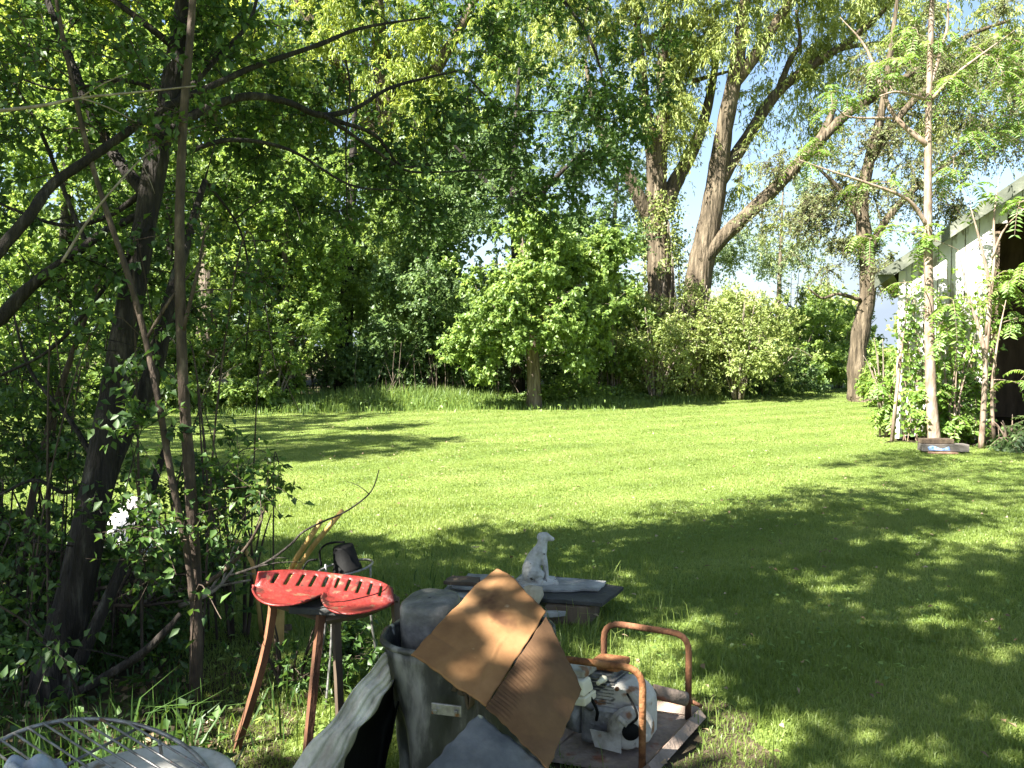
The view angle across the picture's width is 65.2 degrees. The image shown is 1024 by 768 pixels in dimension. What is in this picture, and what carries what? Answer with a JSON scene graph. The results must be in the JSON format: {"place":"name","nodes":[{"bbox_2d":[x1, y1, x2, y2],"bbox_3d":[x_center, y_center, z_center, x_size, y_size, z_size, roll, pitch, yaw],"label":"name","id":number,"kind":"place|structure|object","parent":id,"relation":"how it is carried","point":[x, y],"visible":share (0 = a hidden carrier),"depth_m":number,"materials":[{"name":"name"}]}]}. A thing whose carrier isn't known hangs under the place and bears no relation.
{"place":"outdoors","nodes":[
{"label":"outdoors","id":0,"kind":"place"},
{"bbox_2d":[0,562,307,767],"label":"thicket floor","id":1,"kind":"structure","parent":0,"point":[105,696],"depth_m":3.55,"materials":[{"name":"plant"}]},
{"bbox_2d":[3,477,79,575],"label":"wild shrub","id":2,"kind":"object","parent":1,"relation":"on","point":[68,503],"visible":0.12,"depth_m":5.35,"materials":[{"name":"green plant"}]},
{"bbox_2d":[0,402,105,619],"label":"wild shrub","id":3,"kind":"object","parent":1,"relation":"on","point":[30,432],"visible":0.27,"depth_m":4.41,"materials":[{"name":"green plant"}]},
{"bbox_2d":[0,258,110,622],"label":"dogwood sapling","id":4,"kind":"object","parent":1,"relation":"on","point":[30,508],"visible":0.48,"depth_m":4.29,"materials":[{"name":"green plant"}]},
{"bbox_2d":[0,510,160,660],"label":"wild shrub","id":5,"kind":"object","parent":1,"relation":"on","point":[16,627],"visible":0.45,"depth_m":3.89,"materials":[{"name":"green plant"}]},
{"bbox_2d":[0,438,179,609],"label":"wild shrub","id":6,"kind":"object","parent":1,"relation":"on","point":[116,490],"visible":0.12,"depth_m":4.94,"materials":[{"name":"green plant"}]},
{"bbox_2d":[0,576,219,757],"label":"leaf litter","id":7,"kind":"object","parent":1,"relation":"on","point":[143,689],"visible":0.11,"depth_m":3.46,"materials":[{"name":"plant"}]},
{"bbox_2d":[24,578,208,679],"bbox_3d":[-2.055,1.217,4.045,0.873,0.440,0.713,3,4,43],"label":"wild shrub","id":8,"kind":"object","parent":1,"relation":"on","point":[152,617],"visible":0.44,"depth_m":3.96,"materials":[{"name":"green plant"}]},
{"bbox_2d":[92,588,188,650],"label":"dead branch","id":9,"kind":"object","parent":8,"relation":"on","point":[117,606],"visible":0.7,"depth_m":3.94,"materials":[{"name":"wood"}]},
{"bbox_2d":[0,0,232,600],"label":"ash sapling","id":10,"kind":"object","parent":1,"relation":"on","point":[8,80],"visible":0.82,"depth_m":3.53,"materials":[{"name":"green plant"}]},
{"bbox_2d":[107,497,176,554],"bbox_3d":[-2.946,1.044,6.061,0.752,0.362,0.702,0,3,0],"label":"plastic sheet","id":11,"kind":"object","parent":1,"relation":"on","point":[120,521],"visible":0.09,"depth_m":5.96,"materials":[{"name":"plastic"}]},
{"bbox_2d":[94,520,203,627],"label":"wild shrub","id":12,"kind":"object","parent":1,"relation":"on","point":[132,575],"visible":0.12,"depth_m":4.36,"materials":[{"name":"green plant"}]},
{"bbox_2d":[0,227,298,710],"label":"bramble","id":13,"kind":"object","parent":1,"relation":"on","point":[139,593],"visible":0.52,"depth_m":3.88,"materials":[{"name":"green plant"}]},
{"bbox_2d":[79,745,235,767],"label":"white drum","id":14,"kind":"object","parent":1,"relation":"on","point":[213,758],"visible":0.77,"depth_m":2.35,"materials":[{"name":"plastic"}]},
{"bbox_2d":[0,717,208,767],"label":"wire grill","id":15,"kind":"object","parent":14,"relation":"on","point":[136,726],"visible":1,"depth_m":2.34,"materials":[{"name":"metal"}]},
{"bbox_2d":[53,0,313,707],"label":"ash sapling","id":16,"kind":"object","parent":1,"relation":"on","point":[179,137],"visible":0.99,"depth_m":3.50,"materials":[{"name":"green plant"}]},
{"bbox_2d":[0,72,195,121],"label":"dead branch","id":17,"kind":"object","parent":16,"relation":"attached to","point":[82,97],"visible":1,"depth_m":3.19,"materials":[{"name":"brown wood"}]},
{"bbox_2d":[61,148,157,262],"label":"dead branch","id":18,"kind":"object","parent":16,"relation":"attached to","point":[91,216],"visible":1,"depth_m":3.37,"materials":[{"name":"brown wood"}]},
{"bbox_2d":[124,448,245,599],"bbox_3d":[-2.009,0.905,5.026,0.617,1.002,0.772,0,3,0],"label":"wild shrub","id":19,"kind":"object","parent":1,"relation":"on","point":[181,488],"visible":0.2,"depth_m":4.87,"materials":[{"name":"green plant"}]},
{"bbox_2d":[145,413,271,641],"bbox_3d":[-1.620,0.772,4.301,0.656,1.242,0.721,0,3,0],"label":"wild shrub","id":20,"kind":"object","parent":1,"relation":"on","point":[230,599],"visible":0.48,"depth_m":4.24,"materials":[{"name":"green plant"}]},
{"bbox_2d":[178,533,256,608],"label":"dead branch","id":21,"kind":"object","parent":20,"relation":"on","point":[211,589],"visible":0.69,"depth_m":3.97,"materials":[{"name":"brown wood"}]},
{"bbox_2d":[236,470,378,574],"bbox_3d":[-0.759,0.513,2.979,0.316,0.374,0.425,3,4,42],"label":"dead branch","id":22,"kind":"object","parent":20,"relation":"attached to","point":[276,555],"visible":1,"depth_m":2.97,"materials":[{"name":"wood"}]},
{"bbox_2d":[0,527,461,767],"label":"thicket weeds","id":23,"kind":"object","parent":1,"relation":"on","point":[181,702],"visible":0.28,"depth_m":3.35,"materials":[{"name":"green plant"}]},
{"bbox_2d":[220,615,382,705],"bbox_3d":[-0.941,1.251,3.729,0.753,0.450,0.514,0,3,0],"label":"wild shrub","id":24,"kind":"object","parent":1,"relation":"on","point":[353,642],"visible":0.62,"depth_m":3.67,"materials":[{"name":"green plant"}]},
{"bbox_2d":[0,0,696,710],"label":"mulberry tree","id":25,"kind":"object","parent":1,"relation":"on","point":[68,634],"visible":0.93,"depth_m":4.42,"materials":[{"name":"green plant"}]},
{"bbox_2d":[24,362,588,394],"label":"forest floor","id":26,"kind":"structure","parent":0,"point":[223,380],"depth_m":37.05,"materials":[{"name":"plant"}]},
{"bbox_2d":[0,311,70,411],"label":"spicebush","id":27,"kind":"object","parent":26,"relation":"on","point":[3,338],"visible":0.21,"depth_m":18.59,"materials":[{"name":"green plant"}]},
{"bbox_2d":[20,321,163,412],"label":"spicebush","id":28,"kind":"object","parent":26,"relation":"on","point":[91,376],"visible":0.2,"depth_m":18.33,"materials":[{"name":"green plant"}]},
{"bbox_2d":[0,0,218,397],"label":"hackberry","id":29,"kind":"object","parent":26,"relation":"on","point":[31,244],"visible":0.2,"depth_m":19.22,"materials":[{"name":"green plant"}]},
{"bbox_2d":[0,0,314,391],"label":"cottonwood","id":30,"kind":"object","parent":26,"relation":"on","point":[295,80],"visible":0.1,"depth_m":26.47,"materials":[{"name":"green plant"}]},
{"bbox_2d":[53,141,278,405],"bbox_3d":[-8.153,-2.753,19.420,5.053,6.811,4.017,0,3,0],"label":"box elder","id":31,"kind":"object","parent":26,"relation":"on","point":[217,263],"visible":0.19,"depth_m":19.12,"materials":[{"name":"green plant"}]},
{"bbox_2d":[130,328,279,411],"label":"spicebush","id":32,"kind":"object","parent":26,"relation":"on","point":[212,392],"visible":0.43,"depth_m":18.88,"materials":[{"name":"green plant"}]},
{"bbox_2d":[223,329,318,409],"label":"spicebush","id":33,"kind":"object","parent":26,"relation":"on","point":[274,396],"visible":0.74,"depth_m":19.50,"materials":[{"name":"green plant"}]},
{"bbox_2d":[185,132,371,391],"bbox_3d":[-5.836,-2.893,20.292,4.773,7.013,3.599,0,3,0],"label":"box elder","id":34,"kind":"object","parent":26,"relation":"on","point":[306,287],"visible":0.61,"depth_m":19.91,"materials":[{"name":"green plant"}]},
{"bbox_2d":[258,320,370,392],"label":"elder bush","id":35,"kind":"object","parent":26,"relation":"on","point":[321,363],"visible":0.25,"depth_m":22.20,"materials":[{"name":"green plant"}]},
{"bbox_2d":[0,62,647,391],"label":"woodland","id":36,"kind":"object","parent":26,"relation":"on","point":[458,185],"visible":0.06,"depth_m":28.18,"materials":[{"name":"green plant"}]},
{"bbox_2d":[245,89,445,391],"bbox_3d":[-4.338,-3.797,22.108,5.238,8.664,3.580,0,3,0],"label":"ash tree","id":37,"kind":"object","parent":26,"relation":"on","point":[349,290],"visible":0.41,"depth_m":22.01,"materials":[{"name":"green plant"}]},
{"bbox_2d":[314,330,427,392],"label":"buckthorn bush","id":38,"kind":"object","parent":26,"relation":"on","point":[366,374],"visible":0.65,"depth_m":21.10,"materials":[{"name":"green plant"}]},
{"bbox_2d":[1,374,803,418],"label":"forest edge weeds","id":39,"kind":"object","parent":26,"relation":"on","point":[370,399],"visible":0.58,"depth_m":20.35,"materials":[{"name":"green plant"}]},
{"bbox_2d":[225,0,585,323],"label":"willow tree","id":40,"kind":"object","parent":26,"relation":"on","point":[392,61],"visible":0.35,"depth_m":29.49,"materials":[{"name":"green plant"}]},
{"bbox_2d":[359,337,459,391],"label":"buckthorn bush","id":41,"kind":"object","parent":26,"relation":"on","point":[410,376],"visible":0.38,"depth_m":21.43,"materials":[{"name":"green plant"}]},
{"bbox_2d":[362,208,485,390],"bbox_3d":[-2.319,-2.207,21.294,3.226,5.540,2.953,-2,4,-39],"label":"hornbeam","id":42,"kind":"object","parent":26,"relation":"on","point":[433,328],"visible":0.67,"depth_m":21.01,"materials":[{"name":"green plant"}]},
{"bbox_2d":[401,345,516,395],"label":"buckthorn bush","id":43,"kind":"object","parent":26,"relation":"on","point":[448,370],"visible":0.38,"depth_m":21.96,"materials":[{"name":"green plant"}]},
{"bbox_2d":[389,61,662,393],"bbox_3d":[0.424,-4.191,22.303,7.430,9.524,4.001,0,3,0],"label":"elm tree","id":44,"kind":"object","parent":26,"relation":"on","point":[476,222],"visible":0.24,"depth_m":21.80,"materials":[{"name":"green plant"}]},
{"bbox_2d":[354,335,715,393],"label":"dry stalks","id":45,"kind":"object","parent":26,"relation":"on","point":[393,384],"visible":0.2,"depth_m":21.44,"materials":[{"name":"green plant"}]},
{"bbox_2d":[427,192,645,408],"bbox_3d":[0.700,-1.994,20.289,5.551,5.347,4.009,0,3,0],"label":"maple tree","id":46,"kind":"object","parent":26,"relation":"on","point":[561,266],"visible":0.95,"depth_m":19.33,"materials":[{"name":"green plant"}]},
{"bbox_2d":[492,334,585,396],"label":"elder bush","id":47,"kind":"object","parent":26,"relation":"on","point":[546,371],"visible":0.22,"depth_m":22.23,"materials":[{"name":"green plant"}]},
{"bbox_2d":[542,371,607,401],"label":"elder bush","id":48,"kind":"object","parent":26,"relation":"on","point":[587,382],"visible":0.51,"depth_m":21.39,"materials":[{"name":"green plant"}]},
{"bbox_2d":[550,272,685,395],"bbox_3d":[2.852,-1.378,22.998,3.065,4.168,3.249,3,4,44],"label":"elder bush","id":49,"kind":"object","parent":26,"relation":"on","point":[612,366],"visible":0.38,"depth_m":22.58,"materials":[{"name":"green plant"}]},
{"bbox_2d":[509,0,736,388],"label":"willow tree","id":50,"kind":"object","parent":26,"relation":"on","point":[657,164],"visible":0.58,"depth_m":24.93,"materials":[{"name":"green plant"}]},
{"bbox_2d":[628,189,690,388],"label":"ivy","id":51,"kind":"object","parent":50,"relation":"attached to","point":[672,209],"visible":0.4,"depth_m":24.98,"materials":[{"name":"green plant"}]},
{"bbox_2d":[603,290,724,399],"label":"honeysuckle bush","id":52,"kind":"object","parent":26,"relation":"on","point":[652,384],"visible":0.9,"depth_m":22.39,"materials":[{"name":"green plant"}]},
{"bbox_2d":[661,272,730,397],"bbox_3d":[5.508,-1.368,23.543,2.215,3.840,2.329,-1,3,-20],"label":"grey dogwood","id":53,"kind":"object","parent":26,"relation":"on","point":[692,308],"visible":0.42,"depth_m":23.34,"materials":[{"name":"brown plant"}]},
{"bbox_2d":[654,279,828,399],"bbox_3d":[6.360,-1.248,23.407,4.856,3.783,3.857,0,3,0],"label":"honeysuckle bush","id":54,"kind":"object","parent":26,"relation":"on","point":[737,342],"visible":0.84,"depth_m":22.77,"materials":[{"name":"green plant"}]},
{"bbox_2d":[708,335,830,394],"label":"buckthorn bush","id":55,"kind":"object","parent":26,"relation":"on","point":[813,371],"visible":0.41,"depth_m":25.15,"materials":[{"name":"green plant"}]},
{"bbox_2d":[185,548,816,767],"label":"long grass","id":56,"kind":"structure","parent":0,"point":[358,678],"depth_m":4.18,"materials":[{"name":"plant"}]},
{"bbox_2d":[0,349,1023,767],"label":"ground","id":57,"kind":"structure","parent":0,"point":[704,603],"depth_m":6.73,"materials":[{"name":"plant"}]},
{"bbox_2d":[228,534,262,637],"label":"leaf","id":58,"kind":"object","parent":57,"relation":"on","point":[254,576],"visible":0.53,"depth_m":4.23,"materials":[{"name":"plant"}]},
{"bbox_2d":[264,609,291,645],"bbox_3d":[-1.240,1.266,4.238,0.140,0.259,0.030,-1,3,-11],"label":"broken board","id":59,"kind":"object","parent":57,"relation":"on","point":[281,627],"visible":0.41,"depth_m":4.23,"materials":[{"name":"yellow wood"}]},
{"bbox_2d":[261,509,343,640],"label":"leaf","id":60,"kind":"object","parent":57,"relation":"on","point":[319,538],"visible":0.56,"depth_m":3.90,"materials":[{"name":"plant"}]},
{"bbox_2d":[284,519,322,584],"bbox_3d":[-1.160,1.030,4.200,0.086,0.754,0.676,-2,3,-37],"label":"tool pole","id":61,"kind":"object","parent":57,"relation":"on","point":[305,544],"visible":0.46,"depth_m":4.02,"materials":[{"name":"yellow wood"}]},
{"bbox_2d":[232,569,399,751],"bbox_3d":[-0.762,1.102,3.152,0.687,0.703,0.310,0,3,7],"label":"tractor seat stool","id":62,"kind":"object","parent":57,"relation":"on","point":[329,603],"visible":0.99,"depth_m":3.15,"materials":[{"name":"red paint"}]},
{"bbox_2d":[302,541,378,708],"bbox_3d":[-0.770,1.069,3.701,0.340,0.706,0.306,-2,4,-40],"label":"plant stand","id":63,"kind":"object","parent":57,"relation":"on","point":[325,567],"visible":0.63,"depth_m":3.67,"materials":[{"name":"grey metal"}]},
{"bbox_2d":[332,543,361,574],"bbox_3d":[-0.762,0.798,3.660,0.134,0.123,0.134,-9,6,0],"label":"plant pot","id":64,"kind":"object","parent":63,"relation":"on","point":[345,558],"visible":0.89,"depth_m":3.62,"materials":[{"name":"black plastic"}]},
{"bbox_2d":[4,433,1023,767],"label":"clover","id":65,"kind":"object","parent":57,"relation":"on","point":[268,717],"visible":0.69,"depth_m":4.69,"materials":[{"name":"green plant"}]},
{"bbox_2d":[37,410,1022,763],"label":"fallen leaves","id":66,"kind":"object","parent":57,"relation":"on","point":[649,542],"visible":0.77,"depth_m":6.51,"materials":[{"name":"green plant"}]},
{"bbox_2d":[545,603,599,625],"bbox_3d":[0.356,1.319,4.668,0.303,0.110,0.233,0,3,9],"label":"rotten board","id":67,"kind":"object","parent":57,"relation":"on","point":[574,613],"visible":0.37,"depth_m":4.56,"materials":[{"name":"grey wood"}]},
{"bbox_2d":[540,576,623,606],"bbox_3d":[0.386,1.242,4.767,0.452,0.027,0.454,1,3,25],"label":"rotten board","id":68,"kind":"object","parent":67,"relation":"on","point":[605,594],"visible":0.6,"depth_m":4.66,"materials":[{"name":"wood"}]},
{"bbox_2d":[524,585,543,603],"bbox_3d":[0.119,1.203,4.557,0.128,0.110,0.126,0,3,0],"label":"stone","id":69,"kind":"object","parent":68,"relation":"on","point":[535,593],"visible":0.56,"depth_m":4.53,"materials":[{"name":"stone"}]},
{"bbox_2d":[516,574,605,591],"bbox_3d":[0.275,1.217,4.850,0.554,0.015,0.282,1,3,15],"label":"slate slab","id":70,"kind":"object","parent":68,"relation":"on","point":[570,585],"depth_m":4.81,"materials":[{"name":"stone"}]},
{"bbox_2d":[518,532,557,585],"bbox_3d":[0.159,1.057,4.873,0.236,0.311,0.163,0,3,-8],"label":"dog statue","id":71,"kind":"object","parent":70,"relation":"on","point":[533,573],"visible":0.99,"depth_m":4.83,"materials":[{"name":"grey stone"}]},
{"bbox_2d":[549,694,781,767],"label":"worn dirt","id":72,"kind":"structure","parent":57,"relation":"on","point":[688,746],"depth_m":3.18,"materials":[{"name":"soil"}]},
{"bbox_2d":[379,617,555,767],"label":"rubbish bin","id":73,"kind":"object","parent":72,"relation":"on","point":[434,716],"visible":0.32,"depth_m":2.63,"materials":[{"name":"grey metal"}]},
{"bbox_2d":[293,652,393,767],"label":"canvas cover","id":74,"kind":"object","parent":73,"relation":"hanging from","point":[331,744],"visible":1,"depth_m":2.50,"materials":[{"name":"fabric"}]},
{"bbox_2d":[344,679,398,767],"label":"plastic sheeting","id":75,"kind":"object","parent":73,"relation":"hanging from","point":[371,746],"visible":0.84,"depth_m":2.72,"materials":[{"name":"plastic"}]},
{"bbox_2d":[400,588,460,649],"bbox_3d":[-0.288,0.937,2.933,0.278,0.325,0.278,-4,9,0],"label":"grey tub","id":76,"kind":"object","parent":73,"relation":"in","point":[424,613],"visible":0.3,"depth_m":2.84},
{"bbox_2d":[411,569,545,706],"bbox_3d":[-0.068,0.841,2.730,0.290,0.258,0.539,2,3,30],"label":"cardboard sheet","id":77,"kind":"object","parent":73,"relation":"on","point":[474,643],"visible":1,"depth_m":2.65,"materials":[{"name":"cardboard"}]},
{"bbox_2d":[427,715,543,767],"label":"metal panel","id":78,"kind":"object","parent":73,"relation":"on","point":[479,741],"visible":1,"depth_m":2.30,"materials":[{"name":"metal"}]},
{"bbox_2d":[486,617,581,767],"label":"cardboard sheet","id":79,"kind":"object","parent":73,"relation":"on","point":[531,704],"visible":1,"depth_m":2.46,"materials":[{"name":"cardboard"}]},
{"bbox_2d":[552,621,705,767],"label":"generator","id":80,"kind":"object","parent":72,"relation":"on","point":[621,716],"visible":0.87,"depth_m":3.12,"materials":[{"name":"metal"}]},
{"bbox_2d":[558,277,910,364],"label":"distant hedgerow","id":81,"kind":"object","parent":57,"relation":"on","point":[847,301],"visible":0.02,"depth_m":58.39,"materials":[{"name":"green plant"}]},
{"bbox_2d":[771,271,811,354],"bbox_3d":[10.645,-2.182,30.932,2.289,4.553,2.288,0,3,0],"label":"young birch","id":82,"kind":"object","parent":57,"relation":"on","point":[802,294],"visible":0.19,"depth_m":31.15,"materials":[{"name":"plant"}]},
{"bbox_2d":[581,0,1023,390],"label":"willow tree","id":83,"kind":"object","parent":57,"relation":"on","point":[712,239],"visible":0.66,"depth_m":24.45,"materials":[{"name":"green plant"}]},
{"bbox_2d":[739,289,872,390],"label":"dogwood bush","id":84,"kind":"object","parent":57,"relation":"on","point":[834,362],"visible":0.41,"depth_m":26.81,"materials":[{"name":"green plant"}]},
{"bbox_2d":[797,302,888,387],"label":"dogwood bush","id":85,"kind":"object","parent":57,"relation":"on","point":[840,341],"visible":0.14,"depth_m":29.63,"materials":[{"name":"green plant"}]},
{"bbox_2d":[853,339,896,407],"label":"sumac bush","id":86,"kind":"object","parent":57,"relation":"on","point":[879,364],"visible":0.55,"depth_m":20.56,"materials":[{"name":"green plant"}]},
{"bbox_2d":[727,0,1023,402],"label":"black locust","id":87,"kind":"object","parent":57,"relation":"on","point":[877,143],"visible":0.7,"depth_m":22.25,"materials":[{"name":"green plant"}]},
{"bbox_2d":[779,0,1023,437],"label":"tree of heaven","id":88,"kind":"object","parent":57,"relation":"on","point":[932,414],"visible":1,"depth_m":12.38,"materials":[{"name":"green plant"}]},
{"bbox_2d":[917,438,969,453],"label":"pile of scrap timber","id":89,"kind":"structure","parent":57,"relation":"on","point":[939,445],"depth_m":11.78,"materials":[{"name":"grey wood"}]},
{"bbox_2d":[895,178,1023,448],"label":"tree of heaven","id":90,"kind":"object","parent":57,"relation":"on","point":[1007,288],"visible":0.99,"depth_m":12.22,"materials":[{"name":"green plant"}]},
{"bbox_2d":[0,0,1023,347],"label":"sky","id":91,"kind":"structure","parent":0,"point":[885,310],"materials":[{"name":"white"}]},
{"bbox_2d":[544,358,909,386],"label":"field","id":92,"kind":"structure","parent":0,"point":[895,366],"depth_m":46.48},
{"bbox_2d":[537,134,740,277],"bbox_3d":[5.634,-5.979,35.820,9.058,11.697,4.997,1,3,13],"label":"poplar tree","id":93,"kind":"object","parent":92,"relation":"on","point":[627,195],"visible":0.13,"depth_m":35.96,"materials":[{"name":"green plant"}]},
{"bbox_2d":[712,167,885,305],"bbox_3d":[13.021,-5.376,37.734,8.864,10.275,4.866,1,3,18],"label":"poplar tree","id":94,"kind":"object","parent":92,"relation":"on","point":[777,268],"visible":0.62,"depth_m":37.85,"materials":[{"name":"green plant"}]},
{"bbox_2d":[884,417,1023,446],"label":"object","id":95,"kind":"structure","parent":0,"point":[1007,421],"depth_m":15.49,"materials":[{"name":"soil"}]},
{"bbox_2d":[856,369,908,437],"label":"sucker clump","id":96,"kind":"object","parent":95,"relation":"on","point":[882,415],"visible":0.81,"depth_m":13.78,"materials":[{"name":"green plant"}]},
{"bbox_2d":[890,330,903,440],"bbox_3d":[6.367,0.025,13.215,0.273,1.838,0.067,-2,3,-28],"label":"pole","id":97,"kind":"object","parent":95,"relation":"on","point":[894,417],"visible":1,"depth_m":13.20,"materials":[{"name":"grey wood"}]},
{"bbox_2d":[893,346,998,444],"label":"sucker clump","id":98,"kind":"object","parent":95,"relation":"on","point":[950,428],"visible":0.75,"depth_m":12.70,"materials":[{"name":"green plant"}]},
{"bbox_2d":[874,175,1023,442],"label":"shed","id":99,"kind":"structure","parent":95,"relation":"on","point":[963,239],"depth_m":13.15,"materials":[{"name":"white paint"}]},
{"bbox_2d":[890,255,1012,444],"bbox_3d":[7.063,-0.497,12.934,1.759,3.097,0.418,1,3,28],"label":"wall vine","id":100,"kind":"object","parent":99,"relation":"attached to","point":[913,372],"depth_m":12.92,"materials":[{"name":"green plant"}]},
{"bbox_2d":[972,414,1023,452],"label":"fern clump","id":101,"kind":"object","parent":95,"relation":"on","point":[1014,443],"visible":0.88,"depth_m":12.04,"materials":[{"name":"green plant"}]},
{"bbox_3d":[-1.271,1.313,2.136,0.275,0.368,0.275,0,3,0],"label":"crate","id":102,"kind":"object","parent":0,"visible":0},
{"bbox_2d":[3,753,66,767],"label":"crumpled bag","id":103,"kind":"object","parent":102,"relation":"on","point":[40,760],"visible":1,"depth_m":2.11,"materials":[{"name":"plastic"}]},
{"bbox_3d":[-0.430,1.296,4.830,0.416,0.030,0.291,0,3,0],"label":"roofing felt","id":104,"kind":"object","parent":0,"visible":0},
{"bbox_2d":[445,585,469,600],"bbox_3d":[-0.310,1.266,4.829,0.220,0.035,0.248,0,3,8],"label":"rotten board","id":105,"kind":"object","parent":104,"relation":"on","point":[462,594],"visible":0.17,"depth_m":4.82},
{"bbox_2d":[452,573,513,589],"bbox_3d":[-0.145,1.220,4.915,0.375,0.016,0.312,1,3,14],"label":"slate slab","id":106,"kind":"object","parent":105,"relation":"on","point":[464,587],"depth_m":4.83,"materials":[{"name":"stone"}]},
{"bbox_2d":[443,575,479,585],"bbox_3d":[-0.297,1.200,4.878,0.215,0.022,0.134,1,3,11],"label":"rotten board","id":107,"kind":"object","parent":106,"relation":"on","point":[463,580],"visible":0.88,"depth_m":4.85,"materials":[{"name":"grey wood"}]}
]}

